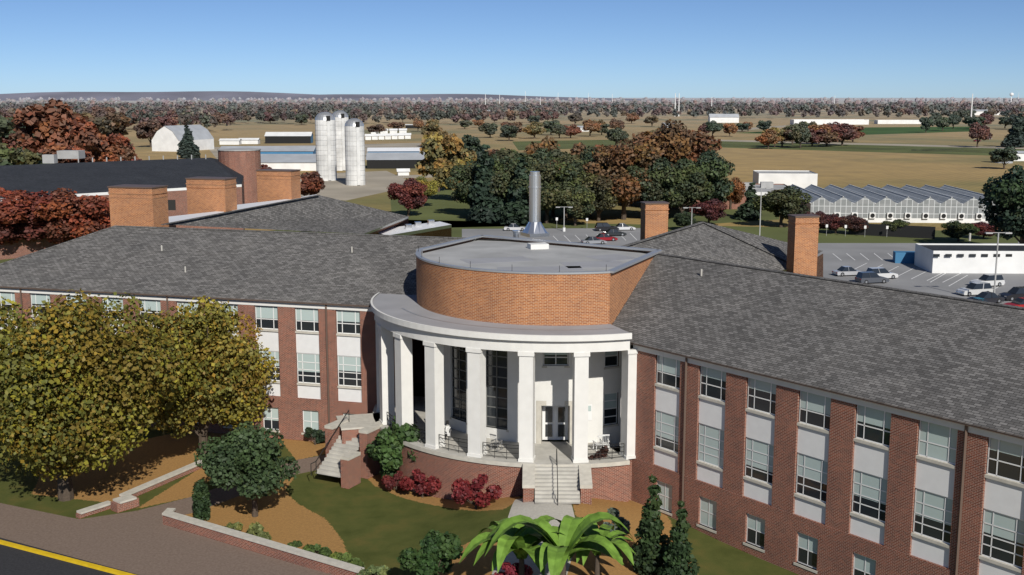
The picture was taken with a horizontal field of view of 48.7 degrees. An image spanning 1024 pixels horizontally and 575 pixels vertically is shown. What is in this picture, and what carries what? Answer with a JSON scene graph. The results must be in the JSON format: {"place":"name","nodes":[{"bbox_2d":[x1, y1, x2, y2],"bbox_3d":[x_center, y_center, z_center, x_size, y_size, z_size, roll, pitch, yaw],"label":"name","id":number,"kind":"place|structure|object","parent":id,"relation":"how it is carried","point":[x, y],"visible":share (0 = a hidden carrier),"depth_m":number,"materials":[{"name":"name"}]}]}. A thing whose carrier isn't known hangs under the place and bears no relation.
{"place":"outdoors","nodes":[
{"label":"outdoors","id":0,"kind":"place"},
{"bbox_2d":[0,91,651,100],"bbox_3d":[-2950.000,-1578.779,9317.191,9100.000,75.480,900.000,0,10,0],"label":"hills","id":1,"kind":"structure","parent":0,"point":[171,96],"depth_m":9163.32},
{"bbox_2d":[0,98,1023,230],"bbox_3d":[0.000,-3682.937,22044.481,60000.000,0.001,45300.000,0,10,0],"label":"ground","id":2,"kind":"structure","parent":0,"point":[843,169],"depth_m":579.76,"materials":[{"name":"beige plant"}]},
{"bbox_2d":[0,114,14,154],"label":"tree","id":3,"kind":"object","parent":2,"relation":"on","point":[6,125],"visible":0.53,"depth_m":343.48,"materials":[{"name":"green plant"}]},
{"bbox_2d":[0,147,50,165],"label":"tree","id":4,"kind":"object","parent":2,"relation":"on","point":[22,157],"visible":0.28,"depth_m":298.15,"materials":[{"name":"green plant"}]},
{"bbox_2d":[0,187,58,244],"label":"tree","id":5,"kind":"object","parent":2,"relation":"on","point":[13,211],"visible":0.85,"depth_m":191.88,"materials":[{"name":"red plant"}]},
{"bbox_2d":[8,98,100,153],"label":"tree","id":6,"kind":"object","parent":2,"relation":"on","point":[47,124],"visible":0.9,"depth_m":372.12,"materials":[{"name":"red plant"}]},
{"bbox_2d":[38,144,94,163],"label":"tree","id":7,"kind":"object","parent":2,"relation":"on","point":[55,148],"visible":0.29,"depth_m":343.40,"materials":[{"name":"brown plant"}]},
{"bbox_2d":[31,188,110,243],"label":"tree","id":8,"kind":"object","parent":2,"relation":"on","point":[93,216],"visible":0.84,"depth_m":193.80,"materials":[{"name":"red plant"}]},
{"bbox_2d":[0,288,200,501],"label":"tree","id":9,"kind":"object","parent":2,"relation":"on","point":[70,397],"visible":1,"depth_m":73.30,"materials":[{"name":"yellow plant"}]},
{"bbox_2d":[73,112,130,136],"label":"tree","id":10,"kind":"object","parent":2,"relation":"on","point":[109,123],"visible":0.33,"depth_m":475.53,"materials":[{"name":"green plant"}]},
{"bbox_2d":[86,133,134,161],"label":"tree","id":11,"kind":"object","parent":2,"relation":"on","point":[104,142],"visible":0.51,"depth_m":396.38,"materials":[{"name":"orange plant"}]},
{"bbox_2d":[94,141,138,161],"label":"tree","id":12,"kind":"object","parent":2,"relation":"on","point":[116,153],"visible":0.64,"depth_m":395.64,"materials":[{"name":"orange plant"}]},
{"bbox_2d":[0,108,234,127],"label":"trees","id":13,"kind":"object","parent":2,"relation":"on","point":[185,119],"visible":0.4,"depth_m":918.25,"materials":[{"name":"brown plant"}]},
{"bbox_2d":[133,118,161,146],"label":"tree","id":14,"kind":"object","parent":2,"relation":"on","point":[149,129],"visible":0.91,"depth_m":624.55,"materials":[{"name":"brown plant"}]},
{"bbox_2d":[153,115,177,127],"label":"tree","id":15,"kind":"object","parent":2,"relation":"on","point":[165,120],"visible":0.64,"depth_m":836.36,"materials":[{"name":"brown plant"}]},
{"bbox_2d":[0,460,363,574],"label":"hardscape","id":16,"kind":"structure","parent":2,"relation":"on","point":[128,500],"depth_m":70.27,"materials":[{"name":"concrete"}]},
{"bbox_2d":[176,125,200,157],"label":"tree","id":17,"kind":"object","parent":2,"relation":"on","point":[188,148],"visible":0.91,"depth_m":513.43,"materials":[{"name":"green plant"}]},
{"bbox_2d":[136,295,278,459],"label":"tree","id":18,"kind":"object","parent":2,"relation":"on","point":[228,386],"visible":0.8,"depth_m":82.61,"materials":[{"name":"yellow plant"}]},
{"bbox_2d":[0,108,552,122],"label":"woods","id":19,"kind":"object","parent":2,"relation":"on","point":[451,114],"visible":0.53,"depth_m":1172.46,"materials":[{"name":"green plant"}]},
{"bbox_2d":[300,171,324,195],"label":"tree","id":20,"kind":"object","parent":2,"relation":"on","point":[311,183],"visible":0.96,"depth_m":302.13,"materials":[{"name":"red plant"}]},
{"bbox_2d":[387,178,427,215],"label":"tree","id":21,"kind":"object","parent":2,"relation":"on","point":[408,194],"visible":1,"depth_m":261.17,"materials":[{"name":"red plant"}]},
{"bbox_2d":[415,176,439,206],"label":"tree","id":22,"kind":"object","parent":2,"relation":"on","point":[432,187],"visible":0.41,"depth_m":285.01,"materials":[{"name":"yellow plant"}]},
{"bbox_2d":[421,120,447,137],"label":"tree","id":23,"kind":"object","parent":2,"relation":"on","point":[430,126],"visible":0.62,"depth_m":624.14,"materials":[{"name":"yellow plant"}]},
{"bbox_2d":[415,132,468,191],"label":"tree","id":24,"kind":"object","parent":2,"relation":"on","point":[435,147],"visible":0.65,"depth_m":327.66,"materials":[{"name":"yellow plant"}]},
{"bbox_2d":[432,157,470,200],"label":"tree","id":25,"kind":"object","parent":2,"relation":"on","point":[443,167],"visible":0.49,"depth_m":300.74,"materials":[{"name":"yellow plant"}]},
{"bbox_2d":[445,160,480,207],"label":"tree","id":26,"kind":"object","parent":2,"relation":"on","point":[466,174],"visible":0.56,"depth_m":260.94,"materials":[{"name":"green plant"}]},
{"bbox_2d":[461,134,481,151],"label":"tree","id":27,"kind":"object","parent":2,"relation":"on","point":[470,142],"visible":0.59,"depth_m":474.71,"materials":[{"name":"green plant"}]},
{"bbox_2d":[468,144,505,222],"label":"tree","id":28,"kind":"object","parent":2,"relation":"on","point":[485,204],"visible":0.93,"depth_m":250.88,"materials":[{"name":"green plant"}]},
{"bbox_2d":[478,122,497,137],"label":"tree","id":29,"kind":"object","parent":2,"relation":"on","point":[488,129],"visible":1,"depth_m":771.04,"materials":[{"name":"green plant"}]},
{"bbox_2d":[0,393,983,574],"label":"lawn","id":30,"kind":"structure","parent":2,"relation":"on","point":[373,520],"depth_m":73.12,"materials":[{"name":"green plant"}]},
{"bbox_2d":[192,478,211,520],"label":"columnar yew","id":31,"kind":"object","parent":30,"relation":"on","point":[201,501],"visible":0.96,"depth_m":74.16,"materials":[{"name":"green plant"}]},
{"bbox_2d":[194,421,300,516],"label":"green tree","id":32,"kind":"object","parent":30,"relation":"on","point":[236,454],"visible":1,"depth_m":73.10,"materials":[{"name":"green plant"}]},
{"bbox_2d":[246,522,271,539],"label":"shrub","id":33,"kind":"object","parent":30,"relation":"on","point":[256,528],"visible":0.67,"depth_m":70.94,"materials":[{"name":"green plant"}]},
{"bbox_2d":[304,427,324,444],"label":"dark round shrub","id":34,"kind":"object","parent":30,"relation":"on","point":[318,435],"visible":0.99,"depth_m":90.58,"materials":[{"name":"green plant"}]},
{"bbox_2d":[302,543,332,556],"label":"shrub","id":35,"kind":"object","parent":30,"relation":"on","point":[325,551],"visible":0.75,"depth_m":68.38,"materials":[{"name":"green plant"}]},
{"bbox_2d":[329,551,364,567],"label":"shrub","id":36,"kind":"object","parent":30,"relation":"on","point":[346,557],"visible":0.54,"depth_m":66.43,"materials":[{"name":"green plant"}]},
{"bbox_2d":[356,565,390,574],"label":"shrub","id":37,"kind":"object","parent":30,"relation":"on","point":[379,570],"visible":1,"depth_m":64.72,"materials":[{"name":"green plant"}]},
{"bbox_2d":[381,471,406,490],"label":"red shrub","id":38,"kind":"object","parent":30,"relation":"on","point":[388,482],"visible":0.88,"depth_m":79.67,"materials":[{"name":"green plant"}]},
{"bbox_2d":[366,416,422,479],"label":"laurel shrub","id":39,"kind":"object","parent":30,"relation":"on","point":[384,447],"visible":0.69,"depth_m":79.64,"materials":[{"name":"green plant"}]},
{"bbox_2d":[400,468,441,497],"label":"red shrub","id":40,"kind":"object","parent":30,"relation":"on","point":[422,487],"visible":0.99,"depth_m":77.91,"materials":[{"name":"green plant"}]},
{"bbox_2d":[396,529,462,574],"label":"dark shrub","id":41,"kind":"object","parent":30,"relation":"on","point":[435,554],"visible":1,"depth_m":61.56,"materials":[{"name":"green plant"}]},
{"bbox_2d":[451,474,502,508],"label":"red shrub","id":42,"kind":"object","parent":30,"relation":"on","point":[463,490],"visible":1,"depth_m":73.45,"materials":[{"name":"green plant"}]},
{"bbox_2d":[494,562,532,574],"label":"red shrub","id":43,"kind":"object","parent":30,"relation":"on","point":[508,568],"visible":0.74,"depth_m":59.69,"materials":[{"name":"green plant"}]},
{"bbox_2d":[459,515,577,574],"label":"banana plant","id":44,"kind":"object","parent":30,"relation":"on","point":[519,546],"visible":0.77,"depth_m":58.27,"materials":[{"name":"green plant"}]},
{"bbox_2d":[484,512,633,574],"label":"banana plant","id":45,"kind":"object","parent":30,"relation":"on","point":[557,550],"visible":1,"depth_m":57.87,"materials":[{"name":"green plant"}]},
{"bbox_2d":[568,523,635,574],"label":"banana plant","id":46,"kind":"object","parent":30,"relation":"on","point":[615,538],"visible":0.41,"depth_m":60.61,"materials":[{"name":"green plant"}]},
{"bbox_2d":[603,507,629,535],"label":"sage shrub","id":47,"kind":"object","parent":30,"relation":"on","point":[615,512],"visible":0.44,"depth_m":66.62,"materials":[{"name":"green plant"}]},
{"bbox_2d":[628,474,672,574],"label":"conifer","id":48,"kind":"object","parent":30,"relation":"on","point":[649,550],"visible":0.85,"depth_m":62.35,"materials":[{"name":"green plant"}]},
{"bbox_2d":[656,501,699,574],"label":"conifer","id":49,"kind":"object","parent":30,"relation":"on","point":[678,558],"visible":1,"depth_m":60.72,"materials":[{"name":"green plant"}]},
{"bbox_2d":[480,156,518,202],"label":"tree","id":50,"kind":"object","parent":2,"relation":"on","point":[504,169],"visible":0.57,"depth_m":252.28,"materials":[{"name":"green plant"}]},
{"bbox_2d":[499,124,517,140],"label":"tree","id":51,"kind":"object","parent":2,"relation":"on","point":[508,131],"visible":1,"depth_m":716.19,"materials":[{"name":"green plant"}]},
{"bbox_2d":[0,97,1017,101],"bbox_3d":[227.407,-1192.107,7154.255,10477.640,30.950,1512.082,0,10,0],"label":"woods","id":52,"kind":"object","parent":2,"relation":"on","point":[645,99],"visible":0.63,"depth_m":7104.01,"materials":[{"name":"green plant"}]},
{"bbox_2d":[1,101,1020,107],"bbox_3d":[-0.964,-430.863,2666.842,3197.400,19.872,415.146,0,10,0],"label":"woods","id":53,"kind":"object","parent":2,"relation":"on","point":[201,104],"visible":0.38,"depth_m":2668.89,"materials":[{"name":"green plant"}]},
{"bbox_2d":[495,148,527,160],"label":"tree","id":54,"kind":"object","parent":2,"relation":"on","point":[503,153],"visible":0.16,"depth_m":298.84,"materials":[{"name":"green plant"}]},
{"bbox_2d":[0,169,1023,574],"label":"building","id":55,"kind":"structure","parent":2,"relation":"on","point":[766,363],"depth_m":76.03,"materials":[{"name":"brick"}]},
{"bbox_2d":[0,91,1023,302],"bbox_3d":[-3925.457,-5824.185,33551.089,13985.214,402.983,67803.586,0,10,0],"label":"farm buildings","id":56,"kind":"structure","parent":2,"relation":"on","point":[339,140],"depth_m":250.42,"materials":[{"name":"grey metal"}]},
{"bbox_2d":[0,125,1023,392],"bbox_3d":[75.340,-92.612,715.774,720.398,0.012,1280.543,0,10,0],"label":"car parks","id":57,"kind":"structure","parent":2,"relation":"on","point":[842,247],"depth_m":240.01,"materials":[{"name":"grey asphalt"}]},
{"bbox_2d":[832,266,862,276],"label":"car","id":58,"kind":"object","parent":57,"relation":"on","point":[842,271],"visible":0.81,"depth_m":175.97,"materials":[{"name":"grey paint"}]},
{"bbox_2d":[855,271,888,283],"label":"car","id":59,"kind":"object","parent":57,"relation":"on","point":[866,277],"visible":0.98,"depth_m":168.76,"materials":[{"name":"grey paint"}]},
{"bbox_2d":[866,267,897,278],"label":"car","id":60,"kind":"object","parent":57,"relation":"on","point":[881,271],"visible":0.53,"depth_m":172.93,"materials":[{"name":"white paint"}]},
{"bbox_2d":[956,282,992,295],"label":"car","id":61,"kind":"object","parent":57,"relation":"on","point":[973,288],"visible":0.82,"depth_m":158.72,"materials":[{"name":"white paint"}]},
{"bbox_2d":[966,291,1004,302],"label":"car","id":62,"kind":"object","parent":57,"relation":"on","point":[988,296],"visible":0.64,"depth_m":152.75,"materials":[{"name":"grey paint"}]},
{"bbox_2d":[969,274,1004,286],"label":"car","id":63,"kind":"object","parent":57,"relation":"on","point":[989,278],"visible":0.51,"depth_m":166.30,"materials":[{"name":"white paint"}]},
{"bbox_2d":[998,286,1023,300],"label":"car","id":64,"kind":"object","parent":57,"relation":"on","point":[1013,293],"visible":0.86,"depth_m":154.84,"materials":[{"name":"grey paint"}]},
{"bbox_2d":[0,103,1023,113],"bbox_3d":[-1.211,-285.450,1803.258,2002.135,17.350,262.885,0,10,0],"label":"woods","id":65,"kind":"object","parent":2,"relation":"on","point":[801,108],"visible":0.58,"depth_m":1766.83,"materials":[{"name":"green plant"}]},
{"bbox_2d":[0,105,1023,118],"bbox_3d":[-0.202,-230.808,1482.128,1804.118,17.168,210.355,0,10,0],"label":"woods","id":66,"kind":"object","parent":2,"relation":"on","point":[916,111],"visible":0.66,"depth_m":1456.69,"materials":[{"name":"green plant"}]},
{"bbox_2d":[0,102,1023,111],"bbox_3d":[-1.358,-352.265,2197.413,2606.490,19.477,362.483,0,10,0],"label":"woods","id":67,"kind":"object","parent":2,"relation":"on","point":[767,106],"visible":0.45,"depth_m":2188.31,"materials":[{"name":"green plant"}]},
{"bbox_2d":[1,97,1023,107],"bbox_3d":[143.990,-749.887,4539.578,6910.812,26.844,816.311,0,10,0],"label":"woods","id":68,"kind":"object","parent":2,"relation":"on","point":[437,100],"visible":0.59,"depth_m":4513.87,"materials":[{"name":"green plant"}]},
{"bbox_2d":[496,157,542,224],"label":"tree","id":69,"kind":"object","parent":2,"relation":"on","point":[516,209],"visible":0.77,"depth_m":246.64,"materials":[{"name":"green plant"}]},
{"bbox_2d":[522,121,545,138],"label":"tree","id":70,"kind":"object","parent":2,"relation":"on","point":[533,128],"visible":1,"depth_m":755.61,"materials":[{"name":"yellow plant"}]},
{"bbox_2d":[516,147,559,166],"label":"tree","id":71,"kind":"object","parent":2,"relation":"on","point":[538,156],"visible":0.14,"depth_m":282.76,"materials":[{"name":"green plant"}]},
{"bbox_2d":[525,136,559,152],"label":"tree","id":72,"kind":"object","parent":2,"relation":"on","point":[550,143],"visible":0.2,"depth_m":342.41,"materials":[{"name":"brown plant"}]},
{"bbox_2d":[512,157,581,222],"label":"tree","id":73,"kind":"object","parent":2,"relation":"on","point":[554,179],"visible":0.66,"depth_m":246.34,"materials":[{"name":"green plant"}]},
{"bbox_2d":[553,184,595,225],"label":"tree","id":74,"kind":"object","parent":2,"relation":"on","point":[579,199],"visible":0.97,"depth_m":241.67,"materials":[{"name":"green plant"}]},
{"bbox_2d":[558,146,601,164],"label":"tree","id":75,"kind":"object","parent":2,"relation":"on","point":[569,158],"visible":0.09,"depth_m":278.28,"materials":[{"name":"green plant"}]},
{"bbox_2d":[565,162,594,219],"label":"tree","id":76,"kind":"object","parent":2,"relation":"on","point":[581,172],"visible":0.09,"depth_m":253.55,"materials":[{"name":"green plant"}]},
{"bbox_2d":[567,151,613,216],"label":"tree","id":77,"kind":"object","parent":2,"relation":"on","point":[587,159],"visible":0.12,"depth_m":262.21,"materials":[{"name":"brown plant"}]},
{"bbox_2d":[582,119,601,136],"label":"tree","id":78,"kind":"object","parent":2,"relation":"on","point":[591,125],"visible":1,"depth_m":795.68,"materials":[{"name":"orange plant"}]},
{"bbox_2d":[580,171,618,220],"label":"tree","id":79,"kind":"object","parent":2,"relation":"on","point":[605,196],"visible":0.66,"depth_m":249.72,"materials":[{"name":"green plant"}]},
{"bbox_2d":[605,128,628,144],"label":"tree","id":80,"kind":"object","parent":2,"relation":"on","point":[615,135],"visible":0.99,"depth_m":625.73,"materials":[{"name":"green plant"}]},
{"bbox_2d":[583,138,662,219],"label":"tree","id":81,"kind":"object","parent":2,"relation":"on","point":[618,159],"visible":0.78,"depth_m":252.32,"materials":[{"name":"brown plant"}]},
{"bbox_2d":[625,157,681,200],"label":"tree","id":82,"kind":"object","parent":2,"relation":"on","point":[656,192],"visible":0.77,"depth_m":251.84,"materials":[{"name":"green plant"}]},
{"bbox_2d":[628,119,721,209],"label":"tree","id":83,"kind":"object","parent":2,"relation":"on","point":[675,143],"visible":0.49,"depth_m":272.68,"materials":[{"name":"brown plant"}]},
{"bbox_2d":[673,211,697,226],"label":"tree","id":84,"kind":"object","parent":2,"relation":"on","point":[683,219],"visible":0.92,"depth_m":234.81,"materials":[{"name":"green plant"}]},
{"bbox_2d":[662,164,714,212],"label":"tree","id":85,"kind":"object","parent":2,"relation":"on","point":[691,186],"visible":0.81,"depth_m":253.08,"materials":[{"name":"green plant"}]},
{"bbox_2d":[675,149,735,202],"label":"tree","id":86,"kind":"object","parent":2,"relation":"on","point":[714,168],"visible":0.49,"depth_m":259.06,"materials":[{"name":"green plant"}]},
{"bbox_2d":[689,198,727,223],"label":"tree","id":87,"kind":"object","parent":2,"relation":"on","point":[711,209],"visible":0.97,"depth_m":242.67,"materials":[{"name":"red plant"}]},
{"bbox_2d":[705,120,722,134],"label":"tree","id":88,"kind":"object","parent":2,"relation":"on","point":[713,126],"visible":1,"depth_m":789.21,"materials":[{"name":"green plant"}]},
{"bbox_2d":[725,177,745,208],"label":"tree","id":89,"kind":"object","parent":2,"relation":"on","point":[738,192],"visible":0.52,"depth_m":279.00,"materials":[{"name":"orange plant"}]},
{"bbox_2d":[733,182,761,220],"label":"tree","id":90,"kind":"object","parent":2,"relation":"on","point":[746,210],"visible":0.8,"depth_m":255.76,"materials":[{"name":"green plant"}]},
{"bbox_2d":[755,129,780,148],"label":"tree","id":91,"kind":"object","parent":2,"relation":"on","point":[768,137],"visible":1,"depth_m":604.51,"materials":[{"name":"orange plant"}]},
{"bbox_2d":[752,185,812,227],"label":"tree","id":92,"kind":"object","parent":2,"relation":"on","point":[785,201],"visible":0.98,"depth_m":238.83,"materials":[{"name":"green plant"}]},
{"bbox_2d":[788,121,811,145],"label":"tree","id":93,"kind":"object","parent":2,"relation":"on","point":[800,133],"visible":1,"depth_m":612.24,"materials":[{"name":"green plant"}]},
{"bbox_2d":[806,127,826,146],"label":"tree","id":94,"kind":"object","parent":2,"relation":"on","point":[814,138],"visible":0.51,"depth_m":630.50,"materials":[{"name":"red plant"}]},
{"bbox_2d":[804,211,832,228],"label":"tree","id":95,"kind":"object","parent":2,"relation":"on","point":[823,218],"visible":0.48,"depth_m":230.34,"materials":[{"name":"red plant"}]},
{"bbox_2d":[816,132,841,146],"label":"tree","id":96,"kind":"object","parent":2,"relation":"on","point":[831,137],"visible":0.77,"depth_m":630.54,"materials":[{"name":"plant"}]},
{"bbox_2d":[824,214,846,233],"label":"tree","id":97,"kind":"object","parent":2,"relation":"on","point":[836,224],"visible":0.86,"depth_m":229.39,"materials":[{"name":"red plant"}]},
{"bbox_2d":[830,123,857,145],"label":"tree","id":98,"kind":"object","parent":2,"relation":"on","point":[844,131],"visible":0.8,"depth_m":643.03,"materials":[{"name":"red plant"}]},
{"bbox_2d":[840,215,868,231],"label":"tree","id":99,"kind":"object","parent":2,"relation":"on","point":[849,220],"visible":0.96,"depth_m":227.85,"materials":[{"name":"red plant"}]},
{"bbox_2d":[940,220,979,241],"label":"tree","id":100,"kind":"object","parent":2,"relation":"on","point":[958,230],"visible":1,"depth_m":216.81,"materials":[{"name":"green plant"}]},
{"bbox_2d":[968,122,992,146],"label":"tree","id":101,"kind":"object","parent":2,"relation":"on","point":[979,131],"visible":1,"depth_m":624.83,"materials":[{"name":"red plant"}]},
{"bbox_2d":[972,221,997,238],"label":"tree","id":102,"kind":"object","parent":2,"relation":"on","point":[982,226],"visible":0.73,"depth_m":220.61,"materials":[{"name":"red plant"}]},
{"bbox_2d":[978,164,1023,243],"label":"tree","id":103,"kind":"object","parent":2,"relation":"on","point":[1006,194],"visible":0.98,"depth_m":193.18,"materials":[{"name":"green plant"}]},
{"bbox_2d":[988,146,1020,168],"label":"tree","id":104,"kind":"object","parent":2,"relation":"on","point":[1006,154],"visible":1,"depth_m":434.93,"materials":[{"name":"green plant"}]},
{"bbox_2d":[1000,113,1023,147],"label":"tree","id":105,"kind":"object","parent":2,"relation":"on","point":[1015,136],"visible":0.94,"depth_m":625.13,"materials":[{"name":"green plant"}]},
{"bbox_2d":[0,0,1023,97],"label":"sky","id":106,"kind":"structure","parent":0,"point":[546,48],"materials":[{"name":"blue"}]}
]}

